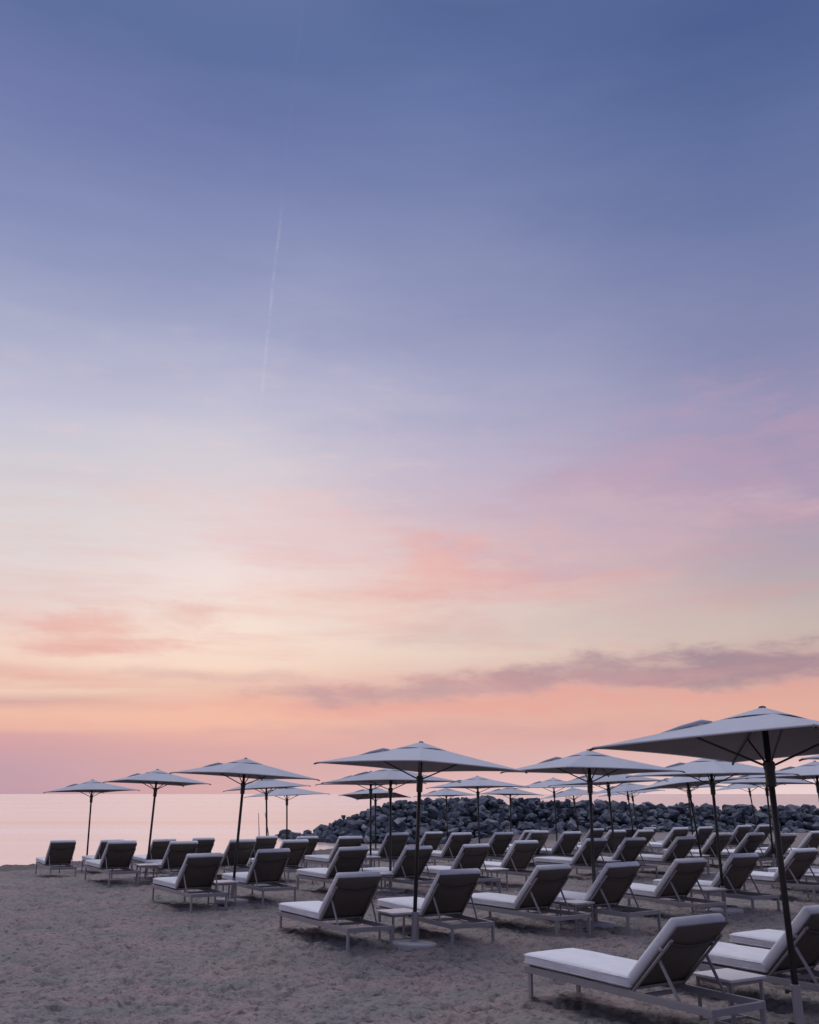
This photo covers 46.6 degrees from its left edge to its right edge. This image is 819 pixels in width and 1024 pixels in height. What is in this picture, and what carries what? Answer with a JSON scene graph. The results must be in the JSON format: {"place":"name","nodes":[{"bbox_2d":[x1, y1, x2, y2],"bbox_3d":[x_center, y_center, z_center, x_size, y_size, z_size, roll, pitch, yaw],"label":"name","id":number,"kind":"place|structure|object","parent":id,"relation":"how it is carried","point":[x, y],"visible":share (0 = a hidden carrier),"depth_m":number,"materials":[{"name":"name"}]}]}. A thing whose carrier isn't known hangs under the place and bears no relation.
{"place":"outdoors","nodes":[
{"label":"outdoors","id":0,"kind":"place"},
{"bbox_2d":[0,832,818,1023],"bbox_3d":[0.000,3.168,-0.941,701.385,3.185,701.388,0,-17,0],"label":"sand","id":1,"kind":"structure","parent":0,"point":[92,948],"depth_m":10.72,"materials":[{"name":"sand"}]},
{"bbox_2d":[35,840,76,877],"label":"sun lounger","id":2,"kind":"object","parent":1,"relation":"on","point":[60,852],"visible":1,"depth_m":23.20,"materials":[{"name":"fabric"}]},
{"bbox_2d":[43,779,139,870],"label":"parasol","id":3,"kind":"object","parent":1,"relation":"on","point":[92,786],"visible":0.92,"depth_m":27.25,"materials":[{"name":"fabric"}]},
{"bbox_2d":[81,839,123,873],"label":"sun lounger","id":4,"kind":"object","parent":1,"relation":"on","point":[100,849],"visible":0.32,"depth_m":24.41,"materials":[{"name":"fabric"}]},
{"bbox_2d":[84,840,138,887],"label":"sun lounger","id":5,"kind":"object","parent":1,"relation":"on","point":[118,855],"visible":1,"depth_m":19.81,"materials":[{"name":"fabric"}]},
{"bbox_2d":[135,863,159,884],"bbox_3d":[-5.479,7.553,19.811,0.420,0.392,0.420,8,-18,-25],"label":"side table","id":6,"kind":"object","parent":1,"relation":"on","point":[153,865],"visible":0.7,"depth_m":19.75,"materials":[{"name":"metal"}]},
{"bbox_2d":[131,839,178,873],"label":"sun lounger","id":7,"kind":"object","parent":1,"relation":"on","point":[158,848],"visible":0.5,"depth_m":23.90,"materials":[{"name":"fabric"}]},
{"bbox_2d":[103,769,210,877],"bbox_3d":[-5.814,7.066,21.551,1.951,2.393,1.954,10,-19,-30],"label":"parasol","id":8,"kind":"object","parent":1,"relation":"on","point":[158,776],"visible":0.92,"depth_m":21.55,"materials":[{"name":"fabric"}]},
{"bbox_2d":[144,841,197,877],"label":"sun lounger","id":9,"kind":"object","parent":1,"relation":"on","point":[177,852],"visible":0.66,"depth_m":19.79,"materials":[{"name":"fabric"}]},
{"bbox_2d":[151,853,227,912],"bbox_3d":[-3.715,6.181,15.994,0.636,0.892,2.159,10,-19,-29],"label":"sun lounger","id":10,"kind":"object","parent":1,"relation":"on","point":[199,871],"visible":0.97,"depth_m":15.57,"materials":[{"name":"fabric"}]},
{"bbox_2d":[192,837,214,852],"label":"sun lounger","id":11,"kind":"object","parent":1,"relation":"on","point":[205,845],"visible":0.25,"depth_m":25.16,"materials":[{"name":"fabric"}]},
{"bbox_2d":[207,880,238,906],"bbox_3d":[-3.146,6.407,15.951,0.420,0.392,0.420,9,-19,-28],"label":"side table","id":12,"kind":"object","parent":1,"relation":"on","point":[225,882],"visible":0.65,"depth_m":15.89,"materials":[{"name":"metal"}]},
{"bbox_2d":[219,839,255,872],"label":"sun lounger","id":13,"kind":"object","parent":1,"relation":"on","point":[246,847],"visible":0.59,"depth_m":20.64,"materials":[{"name":"fabric"}]},
{"bbox_2d":[169,758,319,904],"bbox_3d":[-2.949,5.572,16.671,1.950,2.446,1.954,13,-21,-38],"label":"parasol","id":14,"kind":"object","parent":1,"relation":"on","point":[244,768],"visible":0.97,"depth_m":16.67,"materials":[{"name":"fabric"}]},
{"bbox_2d":[231,836,277,867],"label":"sun lounger","id":15,"kind":"object","parent":1,"relation":"on","point":[266,842],"visible":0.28,"depth_m":25.14,"materials":[{"name":"fabric"}]},
{"bbox_2d":[221,848,296,903],"bbox_3d":[-2.701,6.431,16.884,0.639,0.902,2.155,9,-19,-28],"label":"sun lounger","id":16,"kind":"object","parent":1,"relation":"on","point":[268,866],"visible":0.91,"depth_m":16.46,"materials":[{"name":"fabric"}]},
{"bbox_2d":[223,779,310,835],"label":"parasol","id":17,"kind":"object","parent":1,"relation":"on","point":[270,784],"visible":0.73,"depth_m":26.58,"materials":[{"name":"fabric"}]},
{"bbox_2d":[248,839,313,883],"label":"sun lounger","id":18,"kind":"object","parent":1,"relation":"on","point":[297,848],"visible":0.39,"depth_m":20.49,"materials":[{"name":"fabric"}]},
{"bbox_2d":[244,787,329,839],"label":"parasol","id":19,"kind":"object","parent":1,"relation":"on","point":[291,791],"visible":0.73,"depth_m":29.42,"materials":[{"name":"fabric"}]},
{"bbox_2d":[296,836,322,867],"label":"sun lounger","id":20,"kind":"object","parent":1,"relation":"on","point":[313,842],"visible":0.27,"depth_m":24.57,"materials":[{"name":"fabric"}]},
{"bbox_2d":[278,871,392,951],"bbox_3d":[-0.988,5.039,12.158,0.628,0.895,2.155,9,-19,-28],"label":"sun lounger","id":21,"kind":"object","parent":1,"relation":"on","point":[349,896],"visible":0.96,"depth_m":11.74,"materials":[{"name":"fabric"}]},
{"bbox_2d":[296,846,375,894],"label":"sun lounger","id":22,"kind":"object","parent":1,"relation":"on","point":[348,859],"visible":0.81,"depth_m":17.43,"materials":[{"name":"fabric"}]},
{"bbox_2d":[304,836,368,867],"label":"sun lounger","id":23,"kind":"object","parent":1,"relation":"on","point":[347,841],"visible":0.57,"depth_m":21.59,"materials":[{"name":"fabric"}]},
{"bbox_2d":[315,771,426,867],"bbox_3d":[-0.951,7.504,23.060,1.953,2.358,1.952,14,-22,-40],"label":"parasol","id":24,"kind":"object","parent":1,"relation":"on","point":[370,789],"visible":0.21,"depth_m":23.21,"materials":[{"name":"fabric"}]},
{"bbox_2d":[365,856,380,867],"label":"side table","id":25,"kind":"object","parent":1,"relation":"on","point":[373,857],"visible":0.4,"depth_m":22.23,"materials":[{"name":"metal"}]},
{"bbox_2d":[338,787,410,860],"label":"parasol","id":26,"kind":"object","parent":1,"relation":"on","point":[377,793],"visible":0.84,"depth_m":31.70,"materials":[{"name":"fabric"}]},
{"bbox_2d":[376,872,393,892],"bbox_3d":[-0.577,6.889,17.576,0.420,0.392,0.420,11,-20,-32],"label":"side table","id":27,"kind":"object","parent":1,"relation":"on","point":[384,874],"visible":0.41,"depth_m":17.54,"materials":[{"name":"metal"}]},
{"bbox_2d":[366,832,408,866],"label":"sun lounger","id":28,"kind":"object","parent":1,"relation":"on","point":[399,840],"visible":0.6,"depth_m":23.02,"materials":[{"name":"fabric"}]},
{"bbox_2d":[321,768,460,892],"bbox_3d":[-0.370,6.100,18.294,1.953,2.338,1.953,14,-21,-39],"label":"parasol","id":29,"kind":"object","parent":1,"relation":"on","point":[390,777],"visible":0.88,"depth_m":18.31,"materials":[{"name":"fabric"}]},
{"bbox_2d":[359,846,433,887],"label":"sun lounger","id":30,"kind":"object","parent":1,"relation":"on","point":[404,866],"visible":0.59,"depth_m":17.74,"materials":[{"name":"fabric"}]},
{"bbox_2d":[376,908,420,942],"bbox_3d":[-0.137,5.206,11.905,0.420,0.392,0.420,9,-19,-29],"label":"side table","id":31,"kind":"object","parent":1,"relation":"on","point":[400,912],"visible":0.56,"depth_m":11.87,"materials":[{"name":"metal"}]},
{"bbox_2d":[314,741,527,951],"bbox_3d":[0.138,4.148,11.928,1.951,2.475,1.954,15,-22,-42],"label":"parasol","id":32,"kind":"object","parent":1,"relation":"on","point":[420,757],"visible":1,"depth_m":11.98,"materials":[{"name":"fabric"}]},
{"bbox_2d":[405,832,449,862],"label":"sun lounger","id":33,"kind":"object","parent":1,"relation":"on","point":[433,839],"visible":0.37,"depth_m":27.58,"materials":[{"name":"fabric"}]},
{"bbox_2d":[376,868,494,944],"bbox_3d":[0.297,5.145,12.543,0.630,0.899,2.155,8,-18,-26],"label":"sun lounger","id":34,"kind":"object","parent":1,"relation":"on","point":[450,892],"visible":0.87,"depth_m":12.09,"materials":[{"name":"fabric"}]},
{"bbox_2d":[414,788,475,840],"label":"parasol","id":35,"kind":"object","parent":1,"relation":"on","point":[446,792],"visible":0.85,"depth_m":39.06,"materials":[{"name":"fabric"}]},
{"bbox_2d":[430,832,472,865],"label":"sun lounger","id":36,"kind":"object","parent":1,"relation":"on","point":[455,842],"visible":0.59,"depth_m":23.41,"materials":[{"name":"fabric"}]},
{"bbox_2d":[421,843,500,892],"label":"sun lounger","id":37,"kind":"object","parent":1,"relation":"on","point":[469,856],"visible":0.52,"depth_m":18.15,"materials":[{"name":"fabric"}]},
{"bbox_2d":[426,776,529,843],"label":"parasol","id":38,"kind":"object","parent":1,"relation":"on","point":[477,782],"visible":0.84,"depth_m":25.02,"materials":[{"name":"fabric"}]},
{"bbox_2d":[481,867,508,890],"bbox_3d":[1.676,7.228,18.716,0.420,0.392,0.420,9,-19,-27],"label":"side table","id":39,"kind":"object","parent":1,"relation":"on","point":[495,869],"visible":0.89,"depth_m":18.64,"materials":[{"name":"metal"}]},
{"bbox_2d":[487,832,513,860],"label":"sun lounger","id":40,"kind":"object","parent":1,"relation":"on","point":[499,842],"visible":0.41,"depth_m":24.17,"materials":[{"name":"fabric"}]},
{"bbox_2d":[480,840,538,882],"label":"sun lounger","id":41,"kind":"object","parent":1,"relation":"on","point":[518,858],"visible":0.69,"depth_m":19.28,"materials":[{"name":"fabric"}]},
{"bbox_2d":[480,787,542,843],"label":"parasol","id":42,"kind":"object","parent":1,"relation":"on","point":[509,791],"visible":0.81,"depth_m":39.11,"materials":[{"name":"fabric"}]},
{"bbox_2d":[509,830,538,846],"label":"sun lounger","id":43,"kind":"object","parent":1,"relation":"on","point":[525,833],"visible":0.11,"depth_m":29.65,"materials":[{"name":"fabric"}]},
{"bbox_2d":[490,830,558,860],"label":"sun lounger","id":44,"kind":"object","parent":1,"relation":"on","point":[541,837],"visible":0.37,"depth_m":24.66,"materials":[{"name":"fabric"}]},
{"bbox_2d":[460,864,590,937],"bbox_3d":[1.529,5.347,13.221,0.628,0.904,2.161,11,-20,-33],"label":"sun lounger","id":45,"kind":"object","parent":1,"relation":"on","point":[541,889],"visible":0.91,"depth_m":12.82,"materials":[{"name":"fabric"}]},
{"bbox_2d":[275,795,818,843],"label":"breakwater rubble","id":46,"kind":"object","parent":1,"relation":"on","point":[541,820],"visible":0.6,"depth_m":53.77,"materials":[{"name":"stone"}]},
{"bbox_2d":[376,814,387,823],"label":"boulder","id":47,"kind":"object","parent":46,"relation":"on","point":[382,818],"visible":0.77,"depth_m":54.48,"materials":[{"name":"stone"}]},
{"bbox_2d":[393,816,405,826],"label":"boulder","id":48,"kind":"object","parent":46,"relation":"on","point":[397,822],"visible":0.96,"depth_m":54.39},
{"bbox_2d":[430,819,441,827],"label":"boulder","id":49,"kind":"object","parent":46,"relation":"on","point":[436,823],"visible":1,"depth_m":53.23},
{"bbox_2d":[445,811,460,820],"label":"boulder","id":50,"kind":"object","parent":46,"relation":"on","point":[455,814],"visible":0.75,"depth_m":53.99,"materials":[{"name":"stone"}]},
{"bbox_2d":[467,822,477,829],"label":"boulder","id":51,"kind":"object","parent":46,"relation":"on","point":[472,826],"visible":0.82,"depth_m":52.70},
{"bbox_2d":[472,795,490,806],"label":"boulder","id":52,"kind":"object","parent":46,"relation":"on","point":[482,798],"visible":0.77,"depth_m":55.39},
{"bbox_2d":[477,810,489,820],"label":"boulder","id":53,"kind":"object","parent":46,"relation":"on","point":[484,816],"visible":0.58,"depth_m":53.68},
{"bbox_2d":[484,819,499,827],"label":"boulder","id":54,"kind":"object","parent":46,"relation":"on","point":[494,822],"visible":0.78,"depth_m":52.89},
{"bbox_2d":[569,802,583,808],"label":"boulder","id":55,"kind":"object","parent":46,"relation":"on","point":[577,805],"visible":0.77,"depth_m":54.78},
{"bbox_2d":[594,799,608,807],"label":"boulder","id":56,"kind":"object","parent":46,"relation":"on","point":[597,802],"visible":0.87,"depth_m":54.49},
{"bbox_2d":[668,809,679,821],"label":"boulder","id":57,"kind":"object","parent":46,"relation":"on","point":[675,814],"visible":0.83,"depth_m":53.37,"materials":[{"name":"stone"}]},
{"bbox_2d":[731,812,741,821],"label":"boulder","id":58,"kind":"object","parent":46,"relation":"on","point":[737,814],"visible":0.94,"depth_m":52.90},
{"bbox_2d":[738,804,754,813],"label":"boulder","id":59,"kind":"object","parent":46,"relation":"on","point":[747,807],"visible":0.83,"depth_m":53.63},
{"bbox_2d":[779,811,790,824],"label":"boulder","id":60,"kind":"object","parent":46,"relation":"on","point":[785,815],"visible":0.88,"depth_m":52.83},
{"bbox_2d":[785,804,801,818],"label":"boulder","id":61,"kind":"object","parent":46,"relation":"on","point":[790,809],"visible":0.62,"depth_m":53.56,"materials":[{"name":"stone"}]},
{"bbox_2d":[514,778,586,843],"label":"parasol","id":62,"kind":"object","parent":1,"relation":"on","point":[545,783],"visible":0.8,"depth_m":32.37,"materials":[{"name":"fabric"}]},
{"bbox_2d":[539,831,581,857],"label":"sun lounger","id":63,"kind":"object","parent":1,"relation":"on","point":[566,844],"visible":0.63,"depth_m":24.56,"materials":[{"name":"fabric"}]},
{"bbox_2d":[541,787,595,841],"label":"parasol","id":64,"kind":"object","parent":1,"relation":"on","point":[572,791],"visible":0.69,"depth_m":35.11,"materials":[{"name":"fabric"}]},
{"bbox_2d":[534,838,607,876],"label":"sun lounger","id":65,"kind":"object","parent":1,"relation":"on","point":[581,859],"visible":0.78,"depth_m":20.89,"materials":[{"name":"fabric"}]},
{"bbox_2d":[557,900,594,931],"bbox_3d":[2.273,5.509,12.926,0.361,0.392,0.361,10,-19,-30],"label":"side table","id":66,"kind":"object","parent":1,"relation":"on","point":[575,904],"visible":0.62,"depth_m":12.88,"materials":[{"name":"metal"}]},
{"bbox_2d":[571,828,604,853],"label":"sun lounger","id":67,"kind":"object","parent":1,"relation":"on","point":[598,832],"visible":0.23,"depth_m":31.44,"materials":[{"name":"fabric"}]},
{"bbox_2d":[500,749,684,927],"bbox_3d":[2.649,4.691,13.737,1.953,2.450,1.953,7,-18,-21],"label":"parasol","id":68,"kind":"object","parent":1,"relation":"on","point":[588,763],"visible":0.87,"depth_m":13.74,"materials":[{"name":"fabric"}]},
{"bbox_2d":[526,861,661,935],"bbox_3d":[2.536,5.420,13.501,0.631,0.901,2.160,10,-20,-31],"label":"sun lounger","id":69,"kind":"object","parent":1,"relation":"on","point":[610,886],"visible":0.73,"depth_m":13.05,"materials":[{"name":"fabric"}]},
{"bbox_2d":[572,830,626,855],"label":"sun lounger","id":70,"kind":"object","parent":1,"relation":"on","point":[619,836],"visible":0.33,"depth_m":25.55,"materials":[{"name":"fabric"}]},
{"bbox_2d":[548,774,667,852],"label":"parasol","id":71,"kind":"object","parent":1,"relation":"on","point":[607,781],"visible":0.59,"depth_m":21.55,"materials":[{"name":"fabric"}]},
{"bbox_2d":[596,859,620,864],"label":"side table","id":72,"kind":"object","parent":1,"relation":"on","point":[607,861],"visible":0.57,"depth_m":20.97,"materials":[{"name":"metal"}]},
{"bbox_2d":[576,837,657,878],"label":"sun lounger","id":73,"kind":"object","parent":1,"relation":"on","point":[629,850],"visible":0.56,"depth_m":21.20,"materials":[{"name":"fabric"}]},
{"bbox_2d":[588,783,647,835],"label":"parasol","id":74,"kind":"object","parent":1,"relation":"on","point":[625,787],"visible":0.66,"depth_m":32.38,"materials":[{"name":"fabric"}]},
{"bbox_2d":[599,789,664,829],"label":"parasol","id":75,"kind":"object","parent":1,"relation":"on","point":[630,792],"visible":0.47,"depth_m":37.05,"materials":[{"name":"fabric"}]},
{"bbox_2d":[622,828,644,850],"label":"sun lounger","id":76,"kind":"object","parent":1,"relation":"on","point":[629,834],"visible":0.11,"depth_m":32.29,"materials":[{"name":"fabric"}]},
{"bbox_2d":[609,829,662,856],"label":"sun lounger","id":77,"kind":"object","parent":1,"relation":"on","point":[647,834],"visible":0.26,"depth_m":25.98,"materials":[{"name":"fabric"}]},
{"bbox_2d":[524,913,766,1023],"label":"sun lounger","id":78,"kind":"object","parent":1,"relation":"on","point":[674,952],"visible":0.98,"depth_m":7.64,"materials":[{"name":"fabric"}]},
{"bbox_2d":[601,858,726,919],"bbox_3d":[3.863,5.812,14.765,0.644,0.900,2.163,9,-18,-28],"label":"sun lounger","id":79,"kind":"object","parent":1,"relation":"on","point":[679,879],"visible":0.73,"depth_m":14.32,"materials":[{"name":"fabric"}]},
{"bbox_2d":[644,827,689,850],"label":"sun lounger","id":80,"kind":"object","parent":1,"relation":"on","point":[674,833],"visible":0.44,"depth_m":27.48,"materials":[{"name":"fabric"}]},
{"bbox_2d":[635,836,709,874],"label":"sun lounger","id":81,"kind":"object","parent":1,"relation":"on","point":[680,847],"visible":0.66,"depth_m":21.81,"materials":[{"name":"fabric"}]},
{"bbox_2d":[656,826,713,851],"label":"sun lounger","id":82,"kind":"object","parent":1,"relation":"on","point":[704,833],"visible":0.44,"depth_m":29.01,"materials":[{"name":"fabric"}]},
{"bbox_2d":[631,776,745,874],"bbox_3d":[6.574,7.268,22.169,1.960,2.350,1.946,6,-18,-19],"label":"parasol","id":83,"kind":"object","parent":1,"relation":"on","point":[676,782],"visible":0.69,"depth_m":22.22,"materials":[{"name":"fabric"}]},
{"bbox_2d":[662,784,729,848],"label":"parasol","id":84,"kind":"object","parent":1,"relation":"on","point":[703,786],"visible":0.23,"depth_m":31.48,"materials":[{"name":"fabric"}]},
{"bbox_2d":[663,832,731,861],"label":"sun lounger","id":85,"kind":"object","parent":1,"relation":"on","point":[709,847],"visible":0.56,"depth_m":23.81,"materials":[{"name":"fabric"}]},
{"bbox_2d":[686,854,709,870],"bbox_3d":[6.924,8.444,22.813,0.420,0.392,0.420,10,-19,-31],"label":"side table","id":86,"kind":"object","parent":1,"relation":"on","point":[698,856],"visible":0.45,"depth_m":22.75,"materials":[{"name":"metal"}]},
{"bbox_2d":[589,706,818,1023],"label":"parasol","id":87,"kind":"object","parent":1,"relation":"on","point":[767,736],"visible":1,"depth_m":7.76,"materials":[{"name":"fabric"}]},
{"bbox_2d":[690,886,726,913],"bbox_3d":[4.648,6.058,14.776,0.420,0.392,0.420,8,-18,-25],"label":"side table","id":88,"kind":"object","parent":1,"relation":"on","point":[707,890],"visible":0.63,"depth_m":14.72,"materials":[{"name":"metal"}]},
{"bbox_2d":[626,758,798,914],"bbox_3d":[4.918,5.145,15.221,1.953,2.417,1.953,12,-20,-35],"label":"parasol","id":89,"kind":"object","parent":1,"relation":"on","point":[703,767],"visible":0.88,"depth_m":15.18,"materials":[{"name":"fabric"}]},
{"bbox_2d":[653,853,780,913],"bbox_3d":[4.993,6.079,15.673,0.627,0.904,2.165,10,-19,-28],"label":"sun lounger","id":90,"kind":"object","parent":1,"relation":"on","point":[738,868],"visible":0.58,"depth_m":15.21,"materials":[{"name":"fabric"}]},
{"bbox_2d":[692,968,766,1023],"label":"side table","id":91,"kind":"object","parent":1,"relation":"on","point":[729,978],"visible":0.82,"depth_m":7.77,"materials":[{"name":"metal"}]},
{"bbox_2d":[703,825,761,847],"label":"sun lounger","id":92,"kind":"object","parent":1,"relation":"on","point":[739,833],"visible":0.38,"depth_m":29.72,"materials":[{"name":"fabric"}]},
{"bbox_2d":[695,832,777,867],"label":"sun lounger","id":93,"kind":"object","parent":1,"relation":"on","point":[750,842],"visible":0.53,"depth_m":23.80,"materials":[{"name":"fabric"}]},
{"bbox_2d":[659,905,818,991],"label":"sun lounger","id":94,"kind":"object","parent":1,"relation":"on","point":[774,959],"visible":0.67,"depth_m":8.23,"materials":[{"name":"fabric"}]},
{"bbox_2d":[715,784,785,827],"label":"parasol","id":95,"kind":"object","parent":1,"relation":"on","point":[736,786],"visible":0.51,"depth_m":36.23,"materials":[{"name":"fabric"}]},
{"bbox_2d":[730,825,772,848],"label":"sun lounger","id":96,"kind":"object","parent":1,"relation":"on","point":[765,829],"visible":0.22,"depth_m":29.72,"materials":[{"name":"fabric"}]},
{"bbox_2d":[726,833,796,859],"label":"sun lounger","id":97,"kind":"object","parent":1,"relation":"on","point":[787,839],"visible":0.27,"depth_m":23.84,"materials":[{"name":"fabric"}]},
{"bbox_2d":[720,775,814,870],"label":"parasol","id":98,"kind":"object","parent":1,"relation":"on","point":[757,781],"visible":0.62,"depth_m":23.38,"materials":[{"name":"fabric"}]},
{"bbox_2d":[729,929,818,969],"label":"sun lounger","id":99,"kind":"object","parent":1,"relation":"on","point":[765,938],"visible":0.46,"depth_m":9.72,"materials":[{"name":"fabric"}]},
{"bbox_2d":[743,848,818,902],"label":"sun lounger","id":100,"kind":"object","parent":1,"relation":"on","point":[798,862],"visible":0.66,"depth_m":16.95,"materials":[{"name":"fabric"}]},
{"bbox_2d":[746,761,818,889],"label":"parasol","id":101,"kind":"object","parent":1,"relation":"on","point":[810,770],"visible":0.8,"depth_m":19.06,"materials":[{"name":"fabric"}]},
{"bbox_2d":[757,831,818,861],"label":"sun lounger","id":102,"kind":"object","parent":1,"relation":"on","point":[811,840],"visible":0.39,"depth_m":24.82,"materials":[{"name":"fabric"}]},
{"bbox_2d":[767,867,818,887],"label":"sun lounger","id":103,"kind":"object","parent":1,"relation":"on","point":[814,870],"visible":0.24,"depth_m":18.03,"materials":[{"name":"fabric"}]},
{"bbox_2d":[803,873,818,896],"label":"side table","id":104,"kind":"object","parent":1,"relation":"on","point":[811,876],"visible":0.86,"depth_m":17.27,"materials":[{"name":"metal"}]},
{"bbox_2d":[0,794,818,865],"bbox_3d":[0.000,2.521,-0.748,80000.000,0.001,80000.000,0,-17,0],"label":"sea","id":105,"kind":"structure","parent":0,"point":[32,826],"depth_m":127.14,"materials":[{"name":"pink"}]},
{"bbox_2d":[0,0,818,793],"label":"sky","id":106,"kind":"structure","parent":0,"point":[374,374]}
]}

